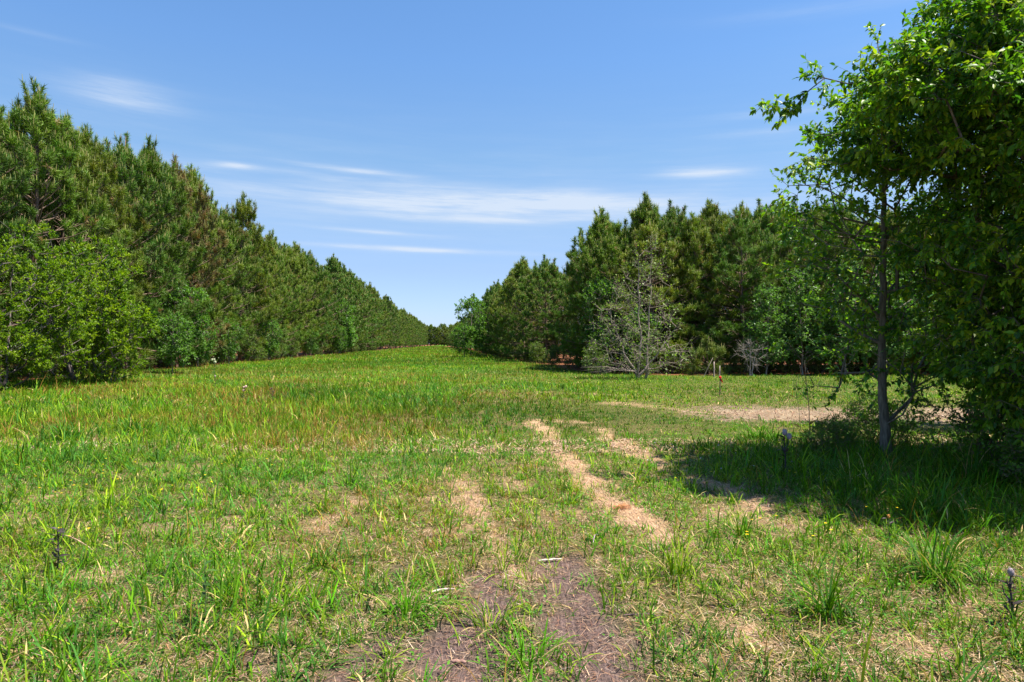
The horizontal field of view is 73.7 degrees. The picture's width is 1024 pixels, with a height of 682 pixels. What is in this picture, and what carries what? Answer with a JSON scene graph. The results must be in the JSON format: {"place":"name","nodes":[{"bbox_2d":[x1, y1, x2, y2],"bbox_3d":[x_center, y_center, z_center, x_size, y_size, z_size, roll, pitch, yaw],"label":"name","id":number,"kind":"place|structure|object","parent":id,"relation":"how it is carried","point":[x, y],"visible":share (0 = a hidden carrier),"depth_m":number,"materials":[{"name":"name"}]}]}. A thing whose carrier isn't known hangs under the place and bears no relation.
{"place":"outdoors","nodes":[
{"label":"outdoors","id":0,"kind":"place"},
{"bbox_2d":[0,0,1003,334],"label":"sky","id":1,"kind":"structure","parent":0,"point":[428,147],"materials":[{"name":"blue"}]},
{"bbox_2d":[0,344,1023,681],"bbox_3d":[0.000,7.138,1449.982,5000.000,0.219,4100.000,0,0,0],"label":"ground","id":2,"kind":"structure","parent":0,"point":[556,580],"depth_m":4.88,"materials":[{"name":"plant"}]},
{"bbox_2d":[0,134,76,364],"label":"pine tree","id":3,"kind":"object","parent":2,"relation":"on","point":[20,187],"visible":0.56,"depth_m":27.65,"materials":[{"name":"green plant"}]},
{"bbox_2d":[0,105,80,340],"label":"pine tree","id":4,"kind":"object","parent":2,"relation":"on","point":[16,122],"visible":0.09,"depth_m":29.84,"materials":[{"name":"green plant"}]},
{"bbox_2d":[0,221,103,390],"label":"shrub","id":5,"kind":"object","parent":2,"relation":"on","point":[44,280],"visible":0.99,"depth_m":23.61,"materials":[{"name":"green plant"}]},
{"bbox_2d":[45,527,70,571],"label":"weed","id":6,"kind":"object","parent":2,"relation":"on","point":[57,549],"visible":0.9,"depth_m":4.73,"materials":[{"name":"grey plant"}]},
{"bbox_2d":[1,415,117,444],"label":"grass tuft","id":7,"kind":"object","parent":2,"relation":"on","point":[57,435],"visible":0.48,"depth_m":11.34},
{"bbox_2d":[0,74,135,377],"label":"pine tree","id":8,"kind":"object","parent":2,"relation":"on","point":[38,116],"visible":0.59,"depth_m":30.48,"materials":[{"name":"green plant"}]},
{"bbox_2d":[0,114,145,374],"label":"pine tree","id":9,"kind":"object","parent":2,"relation":"on","point":[87,190],"visible":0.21,"depth_m":33.27,"materials":[{"name":"green plant"}]},
{"bbox_2d":[14,109,145,371],"bbox_3d":[-25.054,-5.617,38.599,7.996,14.851,7.625,0,0,-21],"label":"pine tree","id":10,"kind":"object","parent":2,"relation":"on","point":[88,150],"visible":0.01,"depth_m":39.03,"materials":[{"name":"green plant"}]},
{"bbox_2d":[4,233,159,383],"bbox_3d":[-16.502,-1.137,26.518,5.555,5.889,4.338,0,0,0],"label":"shrub","id":11,"kind":"object","parent":2,"relation":"on","point":[105,328],"visible":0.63,"depth_m":26.16,"materials":[{"name":"green plant"}]},
{"bbox_2d":[49,122,151,366],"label":"pine tree","id":12,"kind":"object","parent":2,"relation":"on","point":[87,142],"visible":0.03,"depth_m":41.21,"materials":[{"name":"green plant"}]},
{"bbox_2d":[44,141,158,369],"bbox_3d":[-22.137,-4.473,36.530,6.417,12.445,6.171,0,0,21],"label":"pine tree","id":13,"kind":"object","parent":2,"relation":"on","point":[101,163],"visible":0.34,"depth_m":36.23,"materials":[{"name":"green plant"}]},
{"bbox_2d":[67,287,148,380],"bbox_3d":[-16.513,-0.241,27.858,2.992,4.061,3.831,0,0,-36],"label":"shrub","id":14,"kind":"object","parent":2,"relation":"on","point":[108,356],"visible":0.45,"depth_m":27.47,"materials":[{"name":"green plant"}]},
{"bbox_2d":[82,413,163,433],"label":"grass tuft","id":15,"kind":"object","parent":2,"relation":"on","point":[128,423],"visible":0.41,"depth_m":12.50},
{"bbox_2d":[77,131,205,370],"bbox_3d":[-22.298,-5.286,39.555,8.249,14.184,8.965,0,0,4],"label":"pine tree","id":16,"kind":"object","parent":2,"relation":"on","point":[129,161],"visible":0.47,"depth_m":39.53,"materials":[{"name":"green plant"}]},
{"bbox_2d":[114,133,215,367],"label":"pine tree","id":17,"kind":"object","parent":2,"relation":"on","point":[154,165],"visible":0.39,"depth_m":42.78,"materials":[{"name":"green plant"}]},
{"bbox_2d":[149,312,196,372],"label":"sapling","id":18,"kind":"object","parent":2,"relation":"on","point":[170,350],"visible":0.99,"depth_m":35.84,"materials":[{"name":"green plant"}]},
{"bbox_2d":[148,279,211,367],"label":"sapling","id":19,"kind":"object","parent":2,"relation":"on","point":[174,297],"visible":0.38,"depth_m":42.65,"materials":[{"name":"green plant"}]},
{"bbox_2d":[140,154,231,366],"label":"pine tree","id":20,"kind":"object","parent":2,"relation":"on","point":[212,224],"visible":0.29,"depth_m":46.69,"materials":[{"name":"green plant"}]},
{"bbox_2d":[152,163,250,355],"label":"pine tree","id":21,"kind":"object","parent":2,"relation":"on","point":[193,184],"visible":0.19,"depth_m":50.59,"materials":[{"name":"green plant"}]},
{"bbox_2d":[188,312,218,366],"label":"sapling","id":22,"kind":"object","parent":2,"relation":"on","point":[207,348],"visible":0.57,"depth_m":44.30,"materials":[{"name":"green plant"}]},
{"bbox_2d":[191,559,218,621],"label":"weed","id":23,"kind":"object","parent":2,"relation":"on","point":[205,583],"visible":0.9,"depth_m":3.85,"materials":[{"name":"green plant"}]},
{"bbox_2d":[185,188,256,360],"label":"pine tree","id":24,"kind":"object","parent":2,"relation":"on","point":[236,262],"visible":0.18,"depth_m":54.85,"materials":[{"name":"green plant"}]},
{"bbox_2d":[215,318,243,363],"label":"sapling","id":25,"kind":"object","parent":2,"relation":"on","point":[229,347],"visible":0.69,"depth_m":49.76,"materials":[{"name":"green plant"}]},
{"bbox_2d":[210,204,265,359],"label":"pine tree","id":26,"kind":"object","parent":2,"relation":"on","point":[232,225],"visible":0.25,"depth_m":58.07,"materials":[{"name":"green plant"}]},
{"bbox_2d":[235,334,264,360],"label":"shrub","id":27,"kind":"object","parent":2,"relation":"on","point":[255,352],"visible":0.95,"depth_m":57.60,"materials":[{"name":"green plant"}]},
{"bbox_2d":[226,191,281,360],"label":"pine tree","id":28,"kind":"object","parent":2,"relation":"on","point":[244,211],"visible":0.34,"depth_m":61.43,"materials":[{"name":"green plant"}]},
{"bbox_2d":[233,222,291,359],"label":"pine tree","id":29,"kind":"object","parent":2,"relation":"on","point":[284,304],"visible":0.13,"depth_m":65.26,"materials":[{"name":"green plant"}]},
{"bbox_2d":[236,234,291,357],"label":"pine tree","id":30,"kind":"object","parent":2,"relation":"on","point":[284,291],"visible":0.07,"depth_m":68.72,"materials":[{"name":"green plant"}]},
{"bbox_2d":[255,317,283,359],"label":"sapling","id":31,"kind":"object","parent":2,"relation":"on","point":[273,341],"visible":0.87,"depth_m":61.66,"materials":[{"name":"green plant"}]},
{"bbox_2d":[265,242,305,353],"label":"pine tree","id":32,"kind":"object","parent":2,"relation":"on","point":[278,257],"visible":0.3,"depth_m":72.57,"materials":[{"name":"green plant"}]},
{"bbox_2d":[267,248,310,356],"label":"pine tree","id":33,"kind":"object","parent":2,"relation":"on","point":[293,317],"visible":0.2,"depth_m":77.13,"materials":[{"name":"green plant"}]},
{"bbox_2d":[275,244,318,356],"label":"pine tree","id":34,"kind":"object","parent":2,"relation":"on","point":[293,260],"visible":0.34,"depth_m":80.36,"materials":[{"name":"green plant"}]},
{"bbox_2d":[282,241,326,356],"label":"pine tree","id":35,"kind":"object","parent":2,"relation":"on","point":[301,258],"visible":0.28,"depth_m":85.10,"materials":[{"name":"green plant"}]},
{"bbox_2d":[248,527,374,576],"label":"grass tuft","id":36,"kind":"object","parent":2,"relation":"on","point":[322,557],"visible":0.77,"depth_m":4.94,"materials":[{"name":"plant"}]},
{"bbox_2d":[298,250,335,355],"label":"pine tree","id":37,"kind":"object","parent":2,"relation":"on","point":[324,285],"visible":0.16,"depth_m":92.77,"materials":[{"name":"green plant"}]},
{"bbox_2d":[300,248,344,355],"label":"pine tree","id":38,"kind":"object","parent":2,"relation":"on","point":[326,326],"visible":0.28,"depth_m":88.94,"materials":[{"name":"green plant"}]},
{"bbox_2d":[312,263,352,353],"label":"pine tree","id":39,"kind":"object","parent":2,"relation":"on","point":[332,309],"visible":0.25,"depth_m":96.48,"materials":[{"name":"green plant"}]},
{"bbox_2d":[315,254,359,352],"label":"pine tree","id":40,"kind":"object","parent":2,"relation":"on","point":[332,265],"visible":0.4,"depth_m":104.76,"materials":[{"name":"green plant"}]},
{"bbox_2d":[324,298,358,352],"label":"sapling","id":41,"kind":"object","parent":2,"relation":"on","point":[349,322],"visible":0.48,"depth_m":103.85,"materials":[{"name":"green plant"}]},
{"bbox_2d":[348,268,377,351],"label":"pine tree","id":42,"kind":"object","parent":2,"relation":"on","point":[369,305],"visible":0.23,"depth_m":125.97,"materials":[{"name":"green plant"}]},
{"bbox_2d":[356,276,379,346],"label":"pine tree","id":43,"kind":"object","parent":2,"relation":"on","point":[375,304],"visible":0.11,"depth_m":139.62,"materials":[{"name":"green plant"}]},
{"bbox_2d":[382,294,404,348],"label":"pine tree","id":44,"kind":"object","parent":2,"relation":"on","point":[389,303],"visible":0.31,"depth_m":191.22,"materials":[{"name":"green plant"}]},
{"bbox_2d":[366,564,466,632],"bbox_3d":[-0.582,1.595,4.053,0.677,0.476,0.767,0,0,0],"label":"grass tuft","id":45,"kind":"object","parent":2,"relation":"on","point":[405,601],"visible":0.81,"depth_m":4.02,"materials":[{"name":"plant"}]},
{"bbox_2d":[449,322,475,356],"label":"sapling","id":46,"kind":"object","parent":2,"relation":"on","point":[464,344],"visible":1,"depth_m":79.82,"materials":[{"name":"green plant"}]},
{"bbox_2d":[454,293,487,355],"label":"sapling","id":47,"kind":"object","parent":2,"relation":"on","point":[471,302],"visible":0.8,"depth_m":81.72,"materials":[{"name":"green plant"}]},
{"bbox_2d":[472,282,498,351],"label":"pine tree","id":48,"kind":"object","parent":2,"relation":"on","point":[493,289],"visible":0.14,"depth_m":93.21,"materials":[{"name":"green plant"}]},
{"bbox_2d":[442,588,529,652],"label":"grass tuft","id":49,"kind":"object","parent":2,"relation":"on","point":[501,624],"visible":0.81,"depth_m":3.89,"materials":[{"name":"plant"}]},
{"bbox_2d":[0,345,1023,681],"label":"grass","id":50,"kind":"structure","parent":2,"relation":"on","point":[16,407],"depth_m":6.60,"materials":[{"name":"plant"}]},
{"bbox_2d":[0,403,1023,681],"bbox_3d":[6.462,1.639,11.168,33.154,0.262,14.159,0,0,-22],"label":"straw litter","id":51,"kind":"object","parent":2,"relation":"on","point":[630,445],"visible":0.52,"depth_m":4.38,"materials":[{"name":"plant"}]},
{"bbox_2d":[481,531,543,569],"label":"grass tuft","id":52,"kind":"object","parent":2,"relation":"on","point":[517,559],"visible":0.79,"depth_m":5.04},
{"bbox_2d":[489,267,535,356],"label":"pine tree","id":53,"kind":"object","parent":2,"relation":"on","point":[495,316],"visible":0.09,"depth_m":77.58,"materials":[{"name":"green plant"}]},
{"bbox_2d":[492,279,539,354],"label":"pine tree","id":54,"kind":"object","parent":2,"relation":"on","point":[496,329],"visible":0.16,"depth_m":74.47,"materials":[{"name":"green plant"}]},
{"bbox_2d":[488,255,549,359],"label":"pine tree","id":55,"kind":"object","parent":2,"relation":"on","point":[517,269],"visible":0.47,"depth_m":65.52,"materials":[{"name":"green plant"}]},
{"bbox_2d":[447,613,598,681],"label":"grass tuft","id":56,"kind":"object","parent":2,"relation":"on","point":[521,648],"visible":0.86,"depth_m":3.41,"materials":[{"name":"plant"}]},
{"bbox_2d":[504,268,552,352],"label":"pine tree","id":57,"kind":"object","parent":2,"relation":"on","point":[507,336],"visible":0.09,"depth_m":70.46,"materials":[{"name":"green plant"}]},
{"bbox_2d":[499,254,570,360],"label":"pine tree","id":58,"kind":"object","parent":2,"relation":"on","point":[545,269],"visible":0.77,"depth_m":59.74,"materials":[{"name":"green plant"}]},
{"bbox_2d":[529,341,552,363],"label":"shrub","id":59,"kind":"object","parent":2,"relation":"on","point":[538,350],"visible":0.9,"depth_m":53.60,"materials":[{"name":"green plant"}]},
{"bbox_2d":[542,345,562,365],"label":"shrub","id":60,"kind":"object","parent":2,"relation":"on","point":[555,353],"visible":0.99,"depth_m":48.71,"materials":[{"name":"green plant"}]},
{"bbox_2d":[561,213,615,353],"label":"pine tree","id":61,"kind":"object","parent":2,"relation":"on","point":[569,314],"visible":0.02,"depth_m":48.13,"materials":[{"name":"green plant"}]},
{"bbox_2d":[562,216,621,356],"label":"pine tree","id":62,"kind":"object","parent":2,"relation":"on","point":[570,255],"visible":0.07,"depth_m":45.00,"materials":[{"name":"green plant"}]},
{"bbox_2d":[545,205,644,362],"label":"pine tree","id":63,"kind":"object","parent":2,"relation":"on","point":[601,221],"visible":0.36,"depth_m":42.04,"materials":[{"name":"green plant"}]},
{"bbox_2d":[581,343,613,373],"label":"shrub","id":64,"kind":"object","parent":2,"relation":"on","point":[587,362],"visible":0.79,"depth_m":36.59,"materials":[{"name":"green plant"}]},
{"bbox_2d":[577,272,622,369],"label":"sapling","id":65,"kind":"object","parent":2,"relation":"on","point":[596,289],"visible":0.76,"depth_m":38.41,"materials":[{"name":"green plant"}]},
{"bbox_2d":[547,229,656,370],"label":"pine tree","id":66,"kind":"object","parent":2,"relation":"on","point":[603,248],"visible":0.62,"depth_m":39.91,"materials":[{"name":"green plant"}]},
{"bbox_2d":[582,228,694,378],"bbox_3d":[5.753,-1.672,31.125,5.288,7.081,4.074,0,0,0],"label":"pale tree","id":67,"kind":"object","parent":2,"relation":"on","point":[646,368],"visible":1,"depth_m":31.12,"materials":[{"name":"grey plant"}]},
{"bbox_2d":[621,306,661,371],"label":"sapling","id":68,"kind":"object","parent":2,"relation":"on","point":[653,323],"visible":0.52,"depth_m":36.27,"materials":[{"name":"green plant"}]},
{"bbox_2d":[598,190,698,366],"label":"pine tree","id":69,"kind":"object","parent":2,"relation":"on","point":[642,212],"visible":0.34,"depth_m":40.93,"materials":[{"name":"green plant"}]},
{"bbox_2d":[604,218,705,372],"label":"pine tree","id":70,"kind":"object","parent":2,"relation":"on","point":[643,233],"visible":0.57,"depth_m":38.09,"materials":[{"name":"green plant"}]},
{"bbox_2d":[612,198,719,369],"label":"pine tree","id":71,"kind":"object","parent":2,"relation":"on","point":[673,229],"visible":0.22,"depth_m":40.76,"materials":[{"name":"green plant"}]},
{"bbox_2d":[655,343,690,373],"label":"shrub","id":72,"kind":"object","parent":2,"relation":"on","point":[672,359],"visible":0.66,"depth_m":36.60,"materials":[{"name":"green plant"}]},
{"bbox_2d":[633,531,736,594],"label":"grass tuft","id":73,"kind":"object","parent":2,"relation":"on","point":[678,564],"visible":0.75,"depth_m":4.68,"materials":[{"name":"plant"}]},
{"bbox_2d":[640,211,745,371],"bbox_3d":[10.306,-2.863,39.340,6.116,9.387,6.231,0,0,1],"label":"pine tree","id":74,"kind":"object","parent":2,"relation":"on","point":[695,233],"visible":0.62,"depth_m":38.26,"materials":[{"name":"green plant"}]},
{"bbox_2d":[682,335,733,374],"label":"shrub","id":75,"kind":"object","parent":2,"relation":"on","point":[705,345],"visible":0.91,"depth_m":35.16,"materials":[{"name":"green plant"}]},
{"bbox_2d":[670,198,749,367],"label":"pine tree","id":76,"kind":"object","parent":2,"relation":"on","point":[709,214],"visible":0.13,"depth_m":45.45,"materials":[{"name":"green plant"}]},
{"bbox_2d":[681,212,762,368],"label":"pine tree","id":77,"kind":"object","parent":2,"relation":"on","point":[717,226],"visible":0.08,"depth_m":41.69,"materials":[{"name":"green plant"}]},
{"bbox_2d":[679,497,783,542],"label":"grass tuft","id":78,"kind":"object","parent":2,"relation":"on","point":[737,526],"visible":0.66,"depth_m":5.71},
{"bbox_2d":[723,341,759,373],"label":"shrub","id":79,"kind":"object","parent":2,"relation":"on","point":[740,360],"visible":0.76,"depth_m":36.08,"materials":[{"name":"green plant"}]},
{"bbox_2d":[663,209,822,371],"bbox_3d":[13.029,-2.799,38.062,7.109,9.214,7.726,0,0,-42],"label":"pine tree","id":80,"kind":"object","parent":2,"relation":"on","point":[740,232],"visible":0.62,"depth_m":37.30,"materials":[{"name":"green plant"}]},
{"bbox_2d":[734,336,765,375],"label":"dead shrub","id":81,"kind":"object","parent":2,"relation":"on","point":[749,371],"visible":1,"depth_m":33.91,"materials":[{"name":"grey plant"}]},
{"bbox_2d":[719,417,809,441],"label":"grass tuft","id":82,"kind":"object","parent":2,"relation":"on","point":[764,432],"visible":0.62,"depth_m":11.37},
{"bbox_2d":[736,283,794,373],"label":"sapling","id":83,"kind":"object","parent":2,"relation":"on","point":[765,337],"visible":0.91,"depth_m":34.45,"materials":[{"name":"green plant"}]},
{"bbox_2d":[709,198,823,355],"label":"pine tree","id":84,"kind":"object","parent":2,"relation":"on","point":[766,219],"visible":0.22,"depth_m":40.84,"materials":[{"name":"green plant"}]},
{"bbox_2d":[773,350,803,373],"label":"shrub","id":85,"kind":"object","parent":2,"relation":"on","point":[789,367],"visible":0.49,"depth_m":35.98,"materials":[{"name":"green plant"}]},
{"bbox_2d":[745,220,835,372],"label":"pine tree","id":86,"kind":"object","parent":2,"relation":"on","point":[780,253],"visible":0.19,"depth_m":37.77,"materials":[{"name":"green plant"}]},
{"bbox_2d":[745,203,852,368],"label":"pine tree","id":87,"kind":"object","parent":2,"relation":"on","point":[805,233],"visible":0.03,"depth_m":41.00,"materials":[{"name":"green plant"}]},
{"bbox_2d":[776,266,836,374],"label":"sapling","id":88,"kind":"object","parent":2,"relation":"on","point":[800,333],"visible":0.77,"depth_m":34.68,"materials":[{"name":"green plant"}]},
{"bbox_2d":[804,345,834,373],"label":"shrub","id":89,"kind":"object","parent":2,"relation":"on","point":[816,363],"visible":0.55,"depth_m":35.65,"materials":[{"name":"green plant"}]},
{"bbox_2d":[792,409,863,455],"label":"bramble","id":90,"kind":"object","parent":2,"relation":"on","point":[832,428],"visible":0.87,"depth_m":9.63,"materials":[{"name":"green plant"}]},
{"bbox_2d":[757,546,908,642],"bbox_3d":[1.783,1.539,3.962,0.752,0.685,0.801,0,0,0],"label":"grass tuft","id":91,"kind":"object","parent":2,"relation":"on","point":[829,603],"visible":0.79,"depth_m":3.96,"materials":[{"name":"plant"}]},
{"bbox_2d":[812,254,877,371],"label":"sapling","id":92,"kind":"object","parent":2,"relation":"on","point":[833,326],"visible":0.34,"depth_m":34.16,"materials":[{"name":"green plant"}]},
{"bbox_2d":[777,204,913,370],"bbox_3d":[18.123,-3.043,37.814,7.494,9.736,6.759,0,0,-1],"label":"pine tree","id":93,"kind":"object","parent":2,"relation":"on","point":[832,252],"visible":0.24,"depth_m":37.35,"materials":[{"name":"green plant"}]},
{"bbox_2d":[808,440,932,503],"bbox_3d":[3.654,1.415,7.133,1.354,0.826,1.355,0,0,42],"label":"grass tuft","id":94,"kind":"object","parent":2,"relation":"on","point":[863,482],"visible":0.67,"depth_m":7.11,"materials":[{"name":"plant"}]},
{"bbox_2d":[833,210,924,368],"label":"pine tree","id":95,"kind":"object","parent":2,"relation":"on","point":[891,237],"visible":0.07,"depth_m":37.88,"materials":[{"name":"green plant"}]},
{"bbox_2d":[749,0,1023,453],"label":"tree","id":96,"kind":"object","parent":2,"relation":"on","point":[979,85],"visible":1,"depth_m":7.53,"materials":[{"name":"green plant"}]},
{"bbox_2d":[760,21,1014,458],"bbox_3d":[5.248,-1.353,9.547,3.593,6.203,2.930,0,0,0],"label":"slim tree","id":97,"kind":"object","parent":2,"relation":"on","point":[883,298],"visible":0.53,"depth_m":9.32,"materials":[{"name":"green plant"}]},
{"bbox_2d":[854,260,920,370],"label":"sapling","id":98,"kind":"object","parent":2,"relation":"on","point":[895,350],"visible":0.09,"depth_m":34.37,"materials":[{"name":"green plant"}]},
{"bbox_2d":[835,384,945,446],"bbox_3d":[5.764,1.212,10.641,1.365,1.078,1.590,0,0,-37],"label":"bramble","id":99,"kind":"object","parent":2,"relation":"on","point":[901,430],"visible":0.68,"depth_m":10.53,"materials":[{"name":"green plant"}]},
{"bbox_2d":[848,502,1023,601],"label":"grass tuft","id":100,"kind":"object","parent":2,"relation":"on","point":[939,570],"visible":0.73,"depth_m":4.60,"materials":[{"name":"plant"}]},
{"bbox_2d":[910,257,968,363],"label":"sapling","id":101,"kind":"object","parent":2,"relation":"on","point":[928,317],"visible":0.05,"depth_m":34.30,"materials":[{"name":"green plant"}]},
{"bbox_2d":[868,464,1014,531],"bbox_3d":[3.949,1.493,6.208,1.298,0.697,1.291,0,0,28],"label":"grass tuft","id":102,"kind":"object","parent":2,"relation":"on","point":[938,509],"visible":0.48,"depth_m":6.26,"materials":[{"name":"plant"}]},
{"bbox_2d":[873,132,1023,379],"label":"slim tree","id":103,"kind":"object","parent":2,"relation":"on","point":[916,328],"visible":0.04,"depth_m":13.46,"materials":[{"name":"green plant"}]},
{"bbox_2d":[895,425,1021,483],"bbox_3d":[5.279,1.419,7.915,1.643,1.039,1.772,0,0,-35],"label":"grass tuft","id":104,"kind":"object","parent":2,"relation":"on","point":[969,471],"visible":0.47,"depth_m":7.78,"materials":[{"name":"plant"}]},
{"bbox_2d":[907,356,1023,471],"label":"bramble","id":105,"kind":"object","parent":2,"relation":"on","point":[972,417],"visible":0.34,"depth_m":8.72,"materials":[{"name":"green plant"}]},
{"bbox_2d":[996,566,1023,622],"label":"weed","id":106,"kind":"object","parent":2,"relation":"on","point":[1010,572],"visible":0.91,"depth_m":3.85,"materials":[{"name":"grey plant"}]},
{"bbox_2d":[702,407,999,421],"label":"path","id":107,"kind":"structure","parent":0,"point":[777,411],"depth_m":15.83,"materials":[{"name":"soil"}]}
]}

